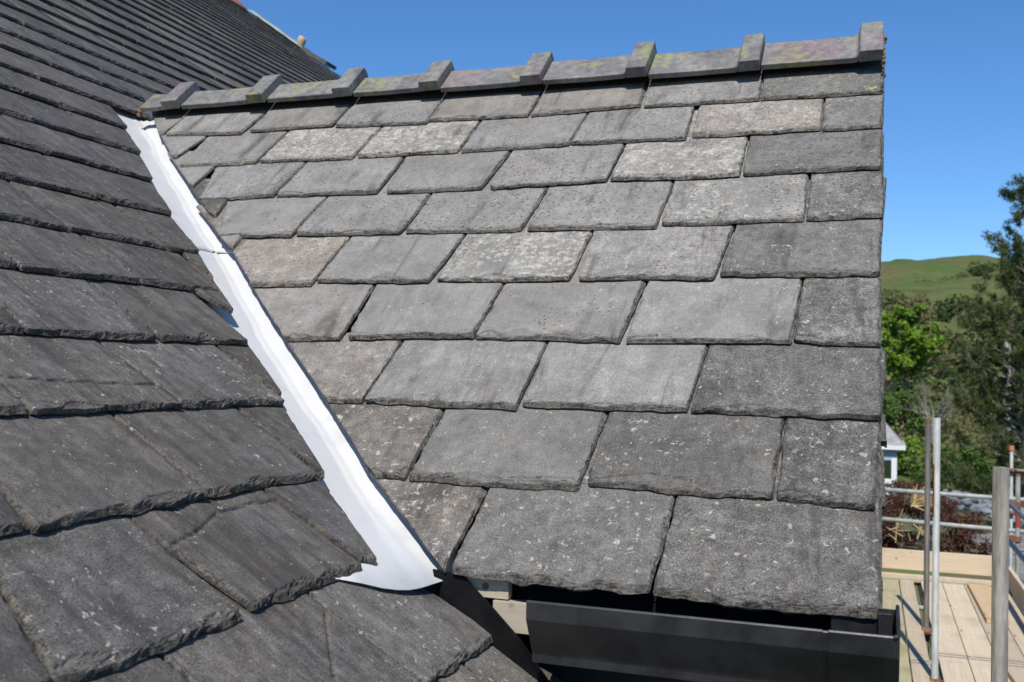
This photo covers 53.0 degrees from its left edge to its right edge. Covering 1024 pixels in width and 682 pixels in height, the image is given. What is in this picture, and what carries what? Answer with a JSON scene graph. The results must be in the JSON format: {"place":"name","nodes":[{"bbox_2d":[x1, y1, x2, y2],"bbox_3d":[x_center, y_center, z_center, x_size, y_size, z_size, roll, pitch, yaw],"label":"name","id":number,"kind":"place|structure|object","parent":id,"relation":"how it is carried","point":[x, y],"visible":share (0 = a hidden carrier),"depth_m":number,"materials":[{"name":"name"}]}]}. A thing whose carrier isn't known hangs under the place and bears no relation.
{"place":"outdoors","nodes":[
{"label":"outdoors","id":0,"kind":"place"},
{"bbox_2d":[0,0,900,681],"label":"house","id":1,"kind":"structure","parent":0,"point":[542,366],"depth_m":2.25,"materials":[{"name":"grey stone"}]},
{"bbox_2d":[238,0,1023,261],"label":"sky","id":2,"kind":"structure","parent":0,"point":[953,124],"materials":[{"name":"blue"}]},
{"bbox_2d":[881,255,1023,494],"bbox_3d":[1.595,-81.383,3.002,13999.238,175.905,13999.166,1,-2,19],"label":"ground","id":3,"kind":"structure","parent":0,"point":[903,275],"depth_m":429.66,"materials":[{"name":"green plant"}]},
{"bbox_2d":[881,422,905,494],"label":"garden room","id":4,"kind":"object","parent":3,"relation":"on","point":[890,455],"visible":0.19,"depth_m":46.98,"materials":[{"name":"white stone"}]},
{"bbox_2d":[884,460,890,478],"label":"window","id":5,"kind":"structure","parent":4,"relation":"in","point":[887,463],"depth_m":47.04,"materials":[{"name":"green glass"}]},
{"bbox_2d":[882,387,950,439],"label":"dark tree","id":6,"kind":"object","parent":3,"relation":"on","point":[892,410],"visible":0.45,"depth_m":87.97,"materials":[{"name":"green plant"}]},
{"bbox_2d":[896,435,945,474],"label":"laurel shrub","id":7,"kind":"object","parent":3,"relation":"on","point":[915,443],"visible":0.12,"depth_m":64.31,"materials":[{"name":"green plant"}]},
{"bbox_2d":[882,289,960,391],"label":"broadleaf tree","id":8,"kind":"object","parent":3,"relation":"on","point":[921,343],"visible":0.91,"depth_m":99.94,"materials":[{"name":"green plant"}]},
{"bbox_2d":[897,367,970,443],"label":"bare tree","id":9,"kind":"object","parent":3,"relation":"on","point":[924,396],"visible":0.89,"depth_m":77.59,"materials":[{"name":"grey plant"}]},
{"bbox_2d":[885,341,1010,496],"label":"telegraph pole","id":10,"kind":"object","parent":3,"relation":"on","point":[1007,344],"visible":0.09,"depth_m":44.12,"materials":[{"name":"brown wood"}]},
{"bbox_2d":[902,444,998,497],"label":"garden shrub","id":11,"kind":"object","parent":3,"relation":"on","point":[971,455],"visible":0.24,"depth_m":52.66,"materials":[{"name":"green plant"}]},
{"bbox_2d":[881,259,1023,415],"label":"woodland","id":12,"kind":"object","parent":3,"relation":"on","point":[918,299],"visible":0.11,"depth_m":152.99,"materials":[{"name":"green plant"}]},
{"bbox_2d":[882,418,1023,681],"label":"scaffold","id":13,"kind":"object","parent":3,"relation":"on","point":[1006,580],"visible":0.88,"depth_m":7.71,"materials":[{"name":"metal"}]},
{"bbox_2d":[882,578,911,681],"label":"scaffold board","id":14,"kind":"object","parent":13,"relation":"on","point":[891,595],"visible":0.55,"depth_m":9.70,"materials":[{"name":"wood"}]},
{"bbox_2d":[899,578,929,664],"bbox_3d":[3.710,2.544,9.523,0.141,0.040,3.500,1,-2,19],"label":"scaffold board","id":15,"kind":"object","parent":13,"relation":"on","point":[917,647],"visible":0.88,"depth_m":9.10,"materials":[{"name":"wood"}]},
{"bbox_2d":[910,661,930,681],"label":"scaffold board","id":16,"kind":"object","parent":13,"relation":"on","point":[920,672],"visible":1,"depth_m":7.61,"materials":[{"name":"wood"}]},
{"bbox_2d":[881,574,990,585],"bbox_3d":[4.619,2.606,11.137,1.320,0.040,0.152,1,-2,19],"label":"scaffold board","id":17,"kind":"object","parent":13,"relation":"on","point":[917,579],"depth_m":11.14,"materials":[{"name":"wood"}]},
{"bbox_2d":[882,572,991,582],"bbox_3d":[4.672,2.616,11.289,1.320,0.040,0.154,1,-2,19],"label":"scaffold board","id":18,"kind":"object","parent":13,"relation":"on","point":[940,577],"depth_m":11.28,"materials":[{"name":"wood"}]},
{"bbox_2d":[921,580,966,657],"bbox_3d":[3.989,2.550,9.563,0.212,0.040,3.180,1,-2,19],"label":"scaffold board","id":19,"kind":"object","parent":13,"relation":"on","point":[950,643],"visible":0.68,"depth_m":8.95,"materials":[{"name":"wood"}]},
{"bbox_2d":[938,655,974,681],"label":"scaffold board","id":20,"kind":"object","parent":13,"relation":"on","point":[954,669],"visible":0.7,"depth_m":7.69,"materials":[{"name":"wood"}]},
{"bbox_2d":[942,582,990,659],"bbox_3d":[4.191,2.553,9.492,0.210,0.040,3.180,1,-2,19],"label":"scaffold board","id":21,"kind":"object","parent":13,"relation":"on","point":[975,641],"visible":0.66,"depth_m":9.17,"materials":[{"name":"wood"}]},
{"bbox_2d":[968,658,990,681],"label":"scaffold board","id":22,"kind":"object","parent":13,"relation":"on","point":[981,670],"visible":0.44,"depth_m":7.70,"materials":[{"name":"wood"}]},
{"bbox_2d":[964,584,1023,663],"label":"scaffold board","id":23,"kind":"object","parent":13,"relation":"on","point":[1015,655],"visible":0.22,"depth_m":8.67,"materials":[{"name":"wood"}]},
{"bbox_2d":[967,583,1008,624],"bbox_3d":[4.611,2.536,9.976,0.187,0.040,1.750,1,-2,19],"label":"scaffold board","id":24,"kind":"object","parent":23,"relation":"on","point":[981,594],"visible":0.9,"depth_m":10.09,"materials":[{"name":"wood"}]},
{"bbox_2d":[988,586,1023,656],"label":"scaffold board","id":25,"kind":"object","parent":13,"relation":"on","point":[1016,621],"visible":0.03,"depth_m":9.24,"materials":[{"name":"wood"}]},
{"bbox_2d":[1008,662,1023,681],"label":"scaffold board","id":26,"kind":"object","parent":13,"relation":"on","point":[1017,664],"visible":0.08,"depth_m":7.86,"materials":[{"name":"wood"}]},
{"bbox_2d":[1008,665,1023,681],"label":"scaffold board","id":27,"kind":"object","parent":26,"relation":"on","point":[1015,673],"visible":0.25,"depth_m":7.48,"materials":[{"name":"wood"}]},
{"bbox_2d":[884,366,1022,479],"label":"scrub","id":28,"kind":"object","parent":3,"relation":"on","point":[965,429],"visible":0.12,"depth_m":83.15,"materials":[{"name":"green plant"}]},
{"bbox_2d":[973,459,1020,496],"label":"garden shrub","id":29,"kind":"object","parent":3,"relation":"on","point":[988,474],"visible":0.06,"depth_m":45.91,"materials":[{"name":"green plant"}]},
{"bbox_2d":[1009,446,1023,568],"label":"scaffold","id":30,"kind":"object","parent":3,"relation":"on","point":[1012,470],"visible":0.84,"depth_m":16.20,"materials":[{"name":"metal"}]},
{"bbox_2d":[882,494,1023,678],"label":"garden bank","id":31,"kind":"structure","parent":0,"point":[988,522],"depth_m":20.31,"materials":[{"name":"soil"}]},
{"bbox_2d":[882,478,1009,554],"bbox_3d":[8.060,4.007,20.797,3.631,2.642,3.694,1,-2,19],"label":"copper hedge","id":32,"kind":"object","parent":31,"relation":"on","point":[957,540],"visible":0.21,"depth_m":19.86,"materials":[{"name":"red plant"}]},
{"bbox_2d":[886,485,932,542],"bbox_3d":[7.325,3.181,18.880,0.842,1.108,0.563,0,-2,25],"label":"dry stalk bundle","id":33,"kind":"object","parent":32,"relation":"on","point":[916,501],"visible":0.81,"depth_m":18.84,"materials":[{"name":"plant"}]},
{"bbox_2d":[923,173,1023,513],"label":"pine tree","id":34,"kind":"object","parent":31,"relation":"on","point":[964,479],"visible":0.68,"depth_m":27.86,"materials":[{"name":"green plant"}]},
{"bbox_2d":[943,489,1023,526],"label":"slate spoil","id":35,"kind":"object","parent":31,"relation":"on","point":[984,506],"visible":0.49,"depth_m":22.67,"materials":[{"name":"grey stone"}]},
{"bbox_2d":[967,533,1023,583],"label":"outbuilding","id":36,"kind":"structure","parent":31,"relation":"on","point":[989,536],"depth_m":19.65,"materials":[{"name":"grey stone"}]}
]}

